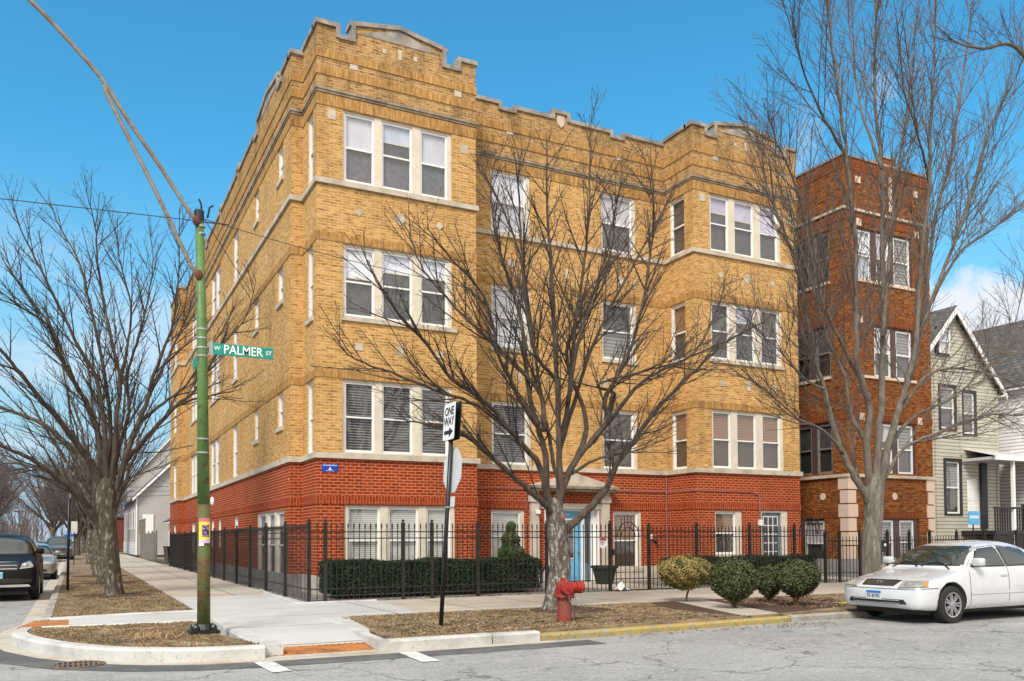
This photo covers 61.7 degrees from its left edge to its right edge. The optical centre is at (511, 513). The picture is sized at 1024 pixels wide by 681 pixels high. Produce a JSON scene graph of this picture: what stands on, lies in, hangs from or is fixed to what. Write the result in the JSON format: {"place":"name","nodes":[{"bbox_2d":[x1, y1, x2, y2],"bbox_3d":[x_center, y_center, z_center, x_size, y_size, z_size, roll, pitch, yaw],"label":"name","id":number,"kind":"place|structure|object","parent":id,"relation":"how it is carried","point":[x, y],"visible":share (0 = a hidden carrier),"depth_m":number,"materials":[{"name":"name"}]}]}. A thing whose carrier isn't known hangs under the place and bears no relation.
{"place":"outdoors","nodes":[
{"label":"outdoors","id":0,"kind":"place"},
{"bbox_2d":[0,544,73,673],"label":"side street","id":1,"kind":"structure","parent":0,"point":[15,610],"depth_m":17.86,"materials":[{"name":"grey asphalt"}]},
{"bbox_2d":[0,534,43,598],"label":"parked car","id":2,"kind":"object","parent":1,"relation":"on","point":[21,564],"visible":1,"depth_m":21.45,"materials":[{"name":"black paint"}]},
{"bbox_2d":[0,559,66,638],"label":"gutter","id":3,"kind":"object","parent":1,"relation":"on","point":[37,610],"visible":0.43,"depth_m":19.70,"materials":[{"name":"concrete"}]},
{"bbox_2d":[11,627,59,653],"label":"kerb","id":4,"kind":"structure","parent":1,"relation":"on","point":[22,638],"depth_m":11.68,"materials":[{"name":"concrete"}]},
{"bbox_2d":[10,447,83,536],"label":"street tree","id":5,"kind":"object","parent":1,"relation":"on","point":[52,524],"visible":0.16,"depth_m":170.93,"materials":[{"name":"brown plant"}]},
{"bbox_2d":[36,543,60,578],"bbox_3d":[-19.271,1.910,34.410,2.034,1.411,4.802,1,-2,-27],"label":"parked car","id":6,"kind":"object","parent":1,"relation":"on","point":[50,563],"visible":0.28,"depth_m":33.28,"materials":[{"name":"silver metal"}]},
{"bbox_2d":[31,667,57,671],"bbox_3d":[-5.161,1.871,12.103,2.700,0.001,4.000,1,-2,-27],"label":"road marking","id":7,"kind":"object","parent":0,"point":[34,669],"visible":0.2,"depth_m":9.89,"materials":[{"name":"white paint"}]},
{"bbox_2d":[44,641,147,661],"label":"kerb","id":8,"kind":"structure","parent":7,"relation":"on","point":[91,651],"depth_m":10.65,"materials":[{"name":"concrete"}]},
{"bbox_2d":[141,644,264,661],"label":"kerb","id":9,"kind":"structure","parent":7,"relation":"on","point":[203,654],"depth_m":10.44,"materials":[{"name":"concrete"}]},
{"bbox_2d":[212,618,282,655],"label":"kerb","id":10,"kind":"structure","parent":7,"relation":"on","point":[273,647],"depth_m":11.92,"materials":[{"name":"concrete"}]},
{"bbox_2d":[73,543,168,565],"bbox_3d":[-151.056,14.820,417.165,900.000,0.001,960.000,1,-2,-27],"label":"ground","id":11,"kind":"structure","parent":0,"point":[160,559],"depth_m":76.32,"materials":[{"name":"soil"}]},
{"bbox_2d":[0,448,34,520],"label":"street tree","id":12,"kind":"object","parent":11,"relation":"on","point":[5,487],"visible":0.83,"depth_m":87.73,"materials":[{"name":"brown plant"}]},
{"bbox_2d":[0,492,124,543],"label":"distant wood","id":13,"kind":"object","parent":11,"relation":"on","point":[5,528],"visible":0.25,"depth_m":179.96,"materials":[{"name":"plant"}]},
{"bbox_2d":[120,464,169,554],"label":"house","id":14,"kind":"structure","parent":11,"relation":"on","point":[153,508],"depth_m":77.71,"materials":[{"name":"grey"}]},
{"bbox_2d":[127,438,169,500],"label":"roof","id":15,"kind":"structure","parent":14,"relation":"attached to","point":[143,480],"depth_m":102.42,"materials":[{"name":"grey"}]},
{"bbox_2d":[139,518,156,560],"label":"wooden fence","id":16,"kind":"object","parent":11,"relation":"on","point":[148,550],"visible":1,"depth_m":61.54,"materials":[{"name":"grey wood"}]},
{"bbox_2d":[169,17,802,594],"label":"apartment building","id":17,"kind":"structure","parent":11,"relation":"on","point":[359,123],"depth_m":24.84,"materials":[{"name":"yellow brick"}]},
{"bbox_2d":[345,113,373,185],"bbox_3d":[-3.842,-9.078,21.462,0.760,1.705,0.095,1,-2,-27],"label":"window","id":18,"kind":"structure","parent":17,"relation":"in","point":[359,131],"depth_m":21.50,"materials":[{"name":"grey glass"}]},
{"bbox_2d":[345,247,373,318],"bbox_3d":[-3.825,-5.729,21.361,0.760,1.725,0.095,1,-2,-27],"label":"window","id":19,"kind":"structure","parent":17,"relation":"in","point":[356,290],"depth_m":21.40,"materials":[{"name":"grey glass"}]},
{"bbox_2d":[345,382,373,452],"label":"window","id":20,"kind":"structure","parent":17,"relation":"in","point":[359,399],"depth_m":21.30,"materials":[{"name":"grey glass"}]},
{"bbox_2d":[348,507,378,559],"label":"window","id":21,"kind":"structure","parent":17,"relation":"in","point":[364,515],"depth_m":21.27,"materials":[{"name":"white glass"}]},
{"bbox_2d":[382,122,411,192],"bbox_3d":[-2.965,-9.069,21.909,0.810,1.705,0.095,1,-2,-27],"label":"window","id":22,"kind":"structure","parent":17,"relation":"in","point":[396,139],"depth_m":21.95,"materials":[{"name":"grey glass"}]},
{"bbox_2d":[382,252,411,322],"bbox_3d":[-2.947,-5.720,21.809,0.810,1.725,0.095,1,-2,-27],"label":"window","id":23,"kind":"structure","parent":17,"relation":"in","point":[389,278],"depth_m":21.86,"materials":[{"name":"grey glass"}]},
{"bbox_2d":[382,385,411,454],"bbox_3d":[-2.930,-2.357,21.708,0.810,1.735,0.095,1,-2,-27],"label":"window","id":24,"kind":"structure","parent":17,"relation":"in","point":[396,434],"depth_m":21.74,"materials":[{"name":"grey glass"}]},
{"bbox_2d":[388,508,417,561],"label":"window","id":25,"kind":"structure","parent":17,"relation":"in","point":[395,515],"depth_m":21.72,"materials":[{"name":"white glass"}]},
{"bbox_2d":[420,130,446,199],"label":"window","id":26,"kind":"structure","parent":17,"relation":"in","point":[433,147],"depth_m":22.41,"materials":[{"name":"grey glass"}]},
{"bbox_2d":[421,258,446,326],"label":"window","id":27,"kind":"structure","parent":17,"relation":"in","point":[428,288],"depth_m":22.30,"materials":[{"name":"grey glass"}]},
{"bbox_2d":[421,388,447,455],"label":"window","id":28,"kind":"structure","parent":17,"relation":"in","point":[431,444],"depth_m":22.19,"materials":[{"name":"grey glass"}]},
{"bbox_2d":[426,508,449,559],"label":"window","id":29,"kind":"structure","parent":17,"relation":"in","point":[437,515],"depth_m":22.15,"materials":[{"name":"white glass"}]},
{"bbox_2d":[492,512,519,557],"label":"window","id":30,"kind":"structure","parent":17,"relation":"in","point":[499,518],"depth_m":24.58,"materials":[{"name":"white glass"}]},
{"bbox_2d":[491,172,524,233],"bbox_3d":[-0.129,-8.990,24.958,1.125,1.710,0.095,1,-2,-27],"label":"window","id":31,"kind":"structure","parent":17,"relation":"in","point":[522,194],"depth_m":25.03,"materials":[{"name":"grey glass"}]},
{"bbox_2d":[492,286,525,348],"bbox_3d":[-0.111,-5.641,24.857,1.125,1.730,0.095,1,-2,-27],"label":"window","id":32,"kind":"structure","parent":17,"relation":"in","point":[502,299],"depth_m":24.84,"materials":[{"name":"grey glass"}]},
{"bbox_2d":[492,403,526,464],"bbox_3d":[-0.093,-2.278,24.756,1.125,1.740,0.095,1,-2,-27],"label":"window","id":33,"kind":"structure","parent":17,"relation":"in","point":[512,448],"depth_m":24.80,"materials":[{"name":"grey glass"}]},
{"bbox_2d":[563,511,580,580],"bbox_3d":[1.667,1.007,25.670,0.940,2.130,0.095,1,-2,-27],"label":"door","id":34,"kind":"structure","parent":17,"relation":"in","point":[572,514],"depth_m":25.77,"materials":[{"name":"blue wood"}]},
{"bbox_2d":[601,195,630,252],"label":"window","id":35,"kind":"structure","parent":17,"relation":"in","point":[607,200],"depth_m":26.74,"materials":[{"name":"grey glass"}]},
{"bbox_2d":[602,302,631,360],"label":"window","id":36,"kind":"structure","parent":17,"relation":"in","point":[608,346],"depth_m":26.59,"materials":[{"name":"grey glass"}]},
{"bbox_2d":[603,411,632,468],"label":"window","id":37,"kind":"structure","parent":17,"relation":"in","point":[627,463],"depth_m":26.57,"materials":[{"name":"grey glass"}]},
{"bbox_2d":[613,513,636,565],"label":"window","id":38,"kind":"structure","parent":17,"relation":"in","point":[617,517],"depth_m":26.52,"materials":[{"name":"white glass"}]},
{"bbox_2d":[672,197,684,255],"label":"window","id":39,"kind":"structure","parent":17,"relation":"in","point":[678,223],"depth_m":26.97,"materials":[{"name":"glass"}]},
{"bbox_2d":[673,304,685,361],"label":"window","id":40,"kind":"structure","parent":17,"relation":"in","point":[678,311],"depth_m":26.88,"materials":[{"name":"glass"}]},
{"bbox_2d":[674,412,686,468],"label":"window","id":41,"kind":"structure","parent":17,"relation":"in","point":[680,460],"depth_m":26.75,"materials":[{"name":"glass"}]},
{"bbox_2d":[710,196,727,252],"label":"window","id":42,"kind":"structure","parent":17,"relation":"in","point":[718,206],"depth_m":26.76,"materials":[{"name":"grey glass"}]},
{"bbox_2d":[711,303,728,359],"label":"window","id":43,"kind":"structure","parent":17,"relation":"in","point":[719,317],"depth_m":26.67,"materials":[{"name":"grey glass"}]},
{"bbox_2d":[713,411,730,467],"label":"window","id":44,"kind":"structure","parent":17,"relation":"in","point":[721,420],"depth_m":26.55,"materials":[{"name":"grey glass"}]},
{"bbox_2d":[715,512,734,553],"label":"window","id":45,"kind":"structure","parent":17,"relation":"in","point":[723,519],"depth_m":26.50,"materials":[{"name":"white glass"}]},
{"bbox_2d":[734,201,752,257],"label":"window","id":46,"kind":"structure","parent":17,"relation":"in","point":[743,222],"depth_m":27.21,"materials":[{"name":"grey glass"}]},
{"bbox_2d":[735,306,753,362],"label":"window","id":47,"kind":"structure","parent":17,"relation":"in","point":[741,340],"depth_m":27.09,"materials":[{"name":"grey glass"}]},
{"bbox_2d":[737,413,755,468],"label":"window","id":48,"kind":"structure","parent":17,"relation":"in","point":[746,438],"depth_m":27.00,"materials":[{"name":"grey glass"}]},
{"bbox_2d":[759,207,776,261],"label":"window","id":49,"kind":"structure","parent":17,"relation":"in","point":[767,245],"depth_m":27.66,"materials":[{"name":"grey glass"}]},
{"bbox_2d":[761,310,778,365],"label":"window","id":50,"kind":"structure","parent":17,"relation":"in","point":[775,326],"depth_m":27.58,"materials":[{"name":"grey glass"}]},
{"bbox_2d":[762,415,779,469],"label":"window","id":51,"kind":"structure","parent":17,"relation":"in","point":[771,437],"depth_m":27.47,"materials":[{"name":"grey glass"}]},
{"bbox_2d":[762,513,779,555],"bbox_3d":[8.231,1.020,27.284,0.820,2.070,0.074,1,-2,-27],"label":"door","id":52,"kind":"structure","parent":17,"relation":"in","point":[773,519],"depth_m":27.29,"materials":[{"name":"white wood"}]},
{"bbox_2d":[795,152,936,576],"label":"brick apartment building","id":53,"kind":"structure","parent":11,"relation":"on","point":[831,499],"depth_m":29.23,"materials":[{"name":"brown brick"}]},
{"bbox_2d":[799,427,811,474],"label":"window","id":54,"kind":"structure","parent":53,"relation":"in","point":[805,435],"depth_m":29.89,"materials":[{"name":"glass"}]},
{"bbox_2d":[817,424,832,473],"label":"window","id":55,"kind":"structure","parent":53,"relation":"in","point":[824,446],"depth_m":29.14,"materials":[{"name":"glass"}]},
{"bbox_2d":[893,238,908,286],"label":"window","id":56,"kind":"structure","parent":53,"relation":"in","point":[902,280],"depth_m":29.79,"materials":[{"name":"grey glass"}]},
{"bbox_2d":[895,331,910,378],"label":"window","id":57,"kind":"structure","parent":53,"relation":"in","point":[903,347],"depth_m":29.69,"materials":[{"name":"grey glass"}]},
{"bbox_2d":[897,425,912,473],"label":"window","id":58,"kind":"structure","parent":53,"relation":"in","point":[905,460],"depth_m":29.61,"materials":[{"name":"grey glass"}]},
{"bbox_2d":[51,577,191,616],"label":"dead grass","id":59,"kind":"structure","parent":0,"point":[96,601],"depth_m":18.97,"materials":[{"name":"brown plant"}]},
{"bbox_2d":[52,545,192,616],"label":"parkway","id":60,"kind":"structure","parent":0,"point":[80,567],"depth_m":24.22,"materials":[{"name":"soil"}]},
{"bbox_2d":[18,441,138,554],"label":"street tree","id":61,"kind":"object","parent":60,"relation":"on","point":[61,503],"visible":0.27,"depth_m":81.44,"materials":[{"name":"brown plant"}]},
{"bbox_2d":[1,327,164,583],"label":"street tree","id":62,"kind":"object","parent":60,"relation":"on","point":[100,577],"visible":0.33,"depth_m":27.01,"materials":[{"name":"brown plant"}]},
{"bbox_2d":[19,366,147,575],"bbox_3d":[-15.949,-1.651,32.911,4.751,8.255,3.889,0,-2,-11],"label":"street tree","id":63,"kind":"object","parent":60,"relation":"on","point":[96,546],"visible":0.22,"depth_m":32.80,"materials":[{"name":"brown plant"}]},
{"bbox_2d":[73,593,152,596],"bbox_3d":[-9.830,2.023,21.174,1.854,0.001,1.758,1,-2,-27],"label":"mulch bed","id":64,"kind":"object","parent":60,"relation":"on","point":[102,595],"visible":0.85,"depth_m":21.00,"materials":[{"name":"brown soil"}]},
{"bbox_2d":[0,165,272,595],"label":"street tree","id":65,"kind":"object","parent":64,"relation":"on","point":[107,488],"visible":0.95,"depth_m":21.10,"materials":[{"name":"brown plant"}]},
{"bbox_2d":[59,612,211,624],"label":"sidewalk","id":66,"kind":"structure","parent":0,"point":[175,616],"depth_m":14.68,"materials":[{"name":"concrete"}]},
{"bbox_2d":[28,621,266,646],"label":"parkway","id":67,"kind":"structure","parent":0,"point":[130,644],"depth_m":11.50,"materials":[{"name":"brown plant"}]},
{"bbox_2d":[27,0,219,634],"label":"street light pole","id":68,"kind":"object","parent":67,"relation":"on","point":[203,625],"visible":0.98,"depth_m":12.35,"materials":[{"name":"metal"}]},
{"bbox_2d":[209,341,272,359],"bbox_3d":[-4.016,-2.403,12.715,0.920,0.200,0.024,1,-2,-27],"label":"street name sign","id":69,"kind":"object","parent":68,"relation":"attached to","point":[239,350],"visible":1,"depth_m":12.70,"materials":[{"name":"metal"}]},
{"bbox_2d":[119,553,263,597],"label":"sidewalk","id":70,"kind":"structure","parent":0,"point":[172,582],"depth_m":28.51,"materials":[{"name":"beige concrete"}]},
{"bbox_2d":[169,521,306,599],"bbox_3d":[-11.028,1.438,31.312,0.082,1.781,29.571,1,-2,-27],"label":"iron fence","id":71,"kind":"object","parent":70,"relation":"on","point":[182,554],"visible":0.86,"depth_m":24.21,"materials":[{"name":"black metal"}]},
{"bbox_2d":[174,594,367,634],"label":"sidewalk","id":72,"kind":"structure","parent":0,"point":[262,614],"depth_m":15.31,"materials":[{"name":"concrete"}]},
{"bbox_2d":[240,629,369,646],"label":"sidewalk ramp","id":73,"kind":"structure","parent":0,"point":[316,638],"depth_m":12.04,"materials":[{"name":"concrete"}]},
{"bbox_2d":[311,600,417,616],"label":"sidewalk","id":74,"kind":"structure","parent":0,"point":[356,608],"depth_m":16.53,"materials":[{"name":"concrete"}]},
{"bbox_2d":[0,608,1023,680],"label":"street","id":75,"kind":"structure","parent":0,"point":[985,645],"depth_m":10.36,"materials":[{"name":"grey asphalt"}]},
{"bbox_2d":[0,638,556,664],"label":"gutter","id":76,"kind":"object","parent":75,"relation":"on","point":[6,645],"visible":0.93,"depth_m":10.98,"materials":[{"name":"concrete"}]},
{"bbox_2d":[0,640,605,671],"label":"asphalt patch","id":77,"kind":"object","parent":75,"relation":"on","point":[13,659],"visible":1,"depth_m":10.53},
{"bbox_2d":[315,615,388,650],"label":"kerb","id":78,"kind":"structure","parent":75,"relation":"on","point":[375,642],"depth_m":11.79,"materials":[{"name":"concrete"}]},
{"bbox_2d":[386,633,491,650],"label":"kerb","id":79,"kind":"structure","parent":75,"relation":"on","point":[425,642],"depth_m":11.66,"materials":[{"name":"concrete"}]},
{"bbox_2d":[490,630,539,643],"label":"kerb","id":80,"kind":"structure","parent":75,"relation":"on","point":[515,637],"depth_m":12.19,"materials":[{"name":"concrete"}]},
{"bbox_2d":[540,616,790,640],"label":"kerb","id":81,"kind":"structure","parent":75,"relation":"on","point":[575,634],"depth_m":13.48,"materials":[{"name":"yellow paint"}]},
{"bbox_2d":[786,610,906,621],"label":"kerb","id":82,"kind":"structure","parent":75,"relation":"on","point":[824,616],"depth_m":15.48,"materials":[{"name":"grey concrete"}]},
{"bbox_2d":[844,540,1023,622],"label":"parked car","id":83,"kind":"object","parent":75,"relation":"on","point":[948,581],"visible":1,"depth_m":15.07,"materials":[{"name":"white paint"}]},
{"bbox_2d":[0,0,1023,542],"label":"sky","id":84,"kind":"structure","parent":0,"point":[193,77],"materials":[{"name":"blue"}]},
{"bbox_2d":[342,602,734,637],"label":"dead grass","id":85,"kind":"structure","parent":0,"point":[395,620],"depth_m":14.31,"materials":[{"name":"brown plant"}]},
{"bbox_2d":[262,578,848,601],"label":"front yard","id":86,"kind":"structure","parent":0,"point":[386,596],"depth_m":20.52,"materials":[{"name":"brown soil"}]},
{"bbox_2d":[318,556,542,595],"bbox_3d":[-1.854,1.439,20.419,5.328,0.854,1.387,1,-2,-27],"label":"hedge","id":87,"kind":"object","parent":86,"relation":"on","point":[501,567],"visible":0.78,"depth_m":19.75,"materials":[{"name":"green plant"}]},
{"bbox_2d":[497,521,530,556],"bbox_3d":[0.049,1.035,21.981,1.139,1.684,0.972,-1,-2,31],"label":"conical evergreen","id":88,"kind":"object","parent":86,"relation":"on","point":[502,551],"visible":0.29,"depth_m":21.84,"materials":[{"name":"green plant"}]},
{"bbox_2d":[307,519,795,601],"bbox_3d":[1.883,1.069,21.285,13.962,1.781,0.082,1,-2,-27],"label":"iron fence","id":89,"kind":"object","parent":86,"relation":"on","point":[478,537],"visible":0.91,"depth_m":19.98,"materials":[{"name":"black metal"}]},
{"bbox_2d":[612,514,647,587],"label":"iron gate","id":90,"kind":"structure","parent":89,"relation":"attached to","point":[629,536],"depth_m":21.85,"materials":[{"name":"black metal"}]},
{"bbox_2d":[660,554,816,581],"bbox_3d":[6.676,1.560,24.920,5.226,0.784,1.115,1,-2,-27],"label":"hedge","id":91,"kind":"object","parent":86,"relation":"on","point":[763,559],"visible":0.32,"depth_m":24.84,"materials":[{"name":"green plant"}]},
{"bbox_2d":[823,529,1023,582],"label":"iron fence","id":92,"kind":"object","parent":86,"relation":"on","point":[908,539],"visible":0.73,"depth_m":25.61,"materials":[{"name":"black metal"}]},
{"bbox_2d":[930,305,1023,548],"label":"house","id":93,"kind":"structure","parent":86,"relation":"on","point":[967,476],"depth_m":36.04,"materials":[{"name":"grey wood"}]},
{"bbox_2d":[946,461,959,513],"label":"window","id":94,"kind":"structure","parent":93,"relation":"in","point":[952,470],"depth_m":35.97,"materials":[{"name":"grey glass"}]},
{"bbox_2d":[973,320,1023,529],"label":"white house","id":95,"kind":"structure","parent":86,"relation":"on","point":[1009,442],"depth_m":37.80,"materials":[{"name":"white wood"}]},
{"bbox_2d":[351,593,859,638],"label":"parkway","id":96,"kind":"structure","parent":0,"point":[385,635],"depth_m":14.07,"materials":[{"name":"soil"}]},
{"bbox_2d":[439,401,461,625],"bbox_3d":[-1.001,0.018,13.288,0.303,3.495,0.702,1,-2,-27],"label":"traffic sign post","id":97,"kind":"object","parent":96,"relation":"on","point":[451,434],"visible":1,"depth_m":13.26,"materials":[{"name":"black metal"}]},
{"bbox_2d":[310,88,781,609],"bbox_3d":[1.544,-3.607,16.680,11.226,10.970,3.528,1,-2,-27],"label":"street tree","id":98,"kind":"object","parent":96,"relation":"on","point":[559,529],"visible":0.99,"depth_m":16.24,"materials":[{"name":"brown plant"}]},
{"bbox_2d":[554,578,584,622],"bbox_3d":[0.908,1.426,13.827,0.583,0.770,0.389,2,-3,-49],"label":"fire hydrant","id":99,"kind":"object","parent":96,"relation":"on","point":[564,592],"visible":0.99,"depth_m":13.69,"materials":[{"name":"red metal"}]},
{"bbox_2d":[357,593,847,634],"bbox_3d":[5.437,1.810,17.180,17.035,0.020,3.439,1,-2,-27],"label":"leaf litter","id":100,"kind":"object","parent":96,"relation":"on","point":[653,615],"visible":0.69,"depth_m":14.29,"materials":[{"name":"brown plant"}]},
{"bbox_2d":[651,601,728,605],"bbox_3d":[3.598,1.843,17.471,2.254,0.001,1.133,1,-2,-27],"label":"mulch bed","id":101,"kind":"object","parent":96,"relation":"on","point":[675,603],"visible":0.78,"depth_m":17.46,"materials":[{"name":"brown soil"}]},
{"bbox_2d":[655,554,712,601],"bbox_3d":[3.617,1.377,17.903,1.218,1.043,1.175,1,-2,-27],"label":"round shrub","id":102,"kind":"object","parent":101,"relation":"on","point":[684,572],"visible":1,"depth_m":17.63,"materials":[{"name":"yellow plant"}]},
{"bbox_2d":[676,599,777,615],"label":"carriage walk","id":103,"kind":"structure","parent":96,"relation":"on","point":[727,608],"depth_m":16.12,"materials":[{"name":"beige concrete"}]},
{"bbox_2d":[709,596,848,612],"bbox_3d":[5.604,1.883,17.430,3.680,0.100,3.260,1,-2,-27],"label":"mulch bed","id":104,"kind":"object","parent":96,"relation":"on","point":[774,608],"visible":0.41,"depth_m":16.86,"materials":[{"name":"brown soil"}]},
{"bbox_2d":[707,556,760,607],"bbox_3d":[4.183,1.320,16.141,1.011,1.044,0.963,1,-2,-27],"label":"round shrub","id":105,"kind":"object","parent":104,"relation":"on","point":[732,581],"visible":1,"depth_m":15.92,"materials":[{"name":"green plant"}]},
{"bbox_2d":[756,564,779,602],"bbox_3d":[5.284,1.466,17.662,0.695,0.832,0.654,1,-2,-27],"label":"round shrub","id":106,"kind":"object","parent":104,"relation":"on","point":[767,587],"visible":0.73,"depth_m":17.53,"materials":[{"name":"green plant"}]},
{"bbox_2d":[772,558,821,605],"bbox_3d":[5.541,1.361,16.691,0.989,0.980,0.946,1,-2,-27],"label":"round shrub","id":107,"kind":"object","parent":104,"relation":"on","point":[797,578],"visible":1,"depth_m":16.45,"materials":[{"name":"green plant"}]},
{"bbox_2d":[698,0,1023,575],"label":"street tree","id":108,"kind":"object","parent":96,"relation":"on","point":[872,490],"visible":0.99,"depth_m":20.11,"materials":[{"name":"grey plant"}]},
{"bbox_2d":[915,0,1023,78],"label":"street tree","id":109,"kind":"object","parent":96,"relation":"on","point":[1020,50],"visible":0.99,"depth_m":19.84,"materials":[{"name":"grey plant"}]},
{"bbox_2d":[379,582,845,612],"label":"sidewalk","id":110,"kind":"structure","parent":0,"point":[429,605],"depth_m":18.82,"materials":[{"name":"beige concrete"}]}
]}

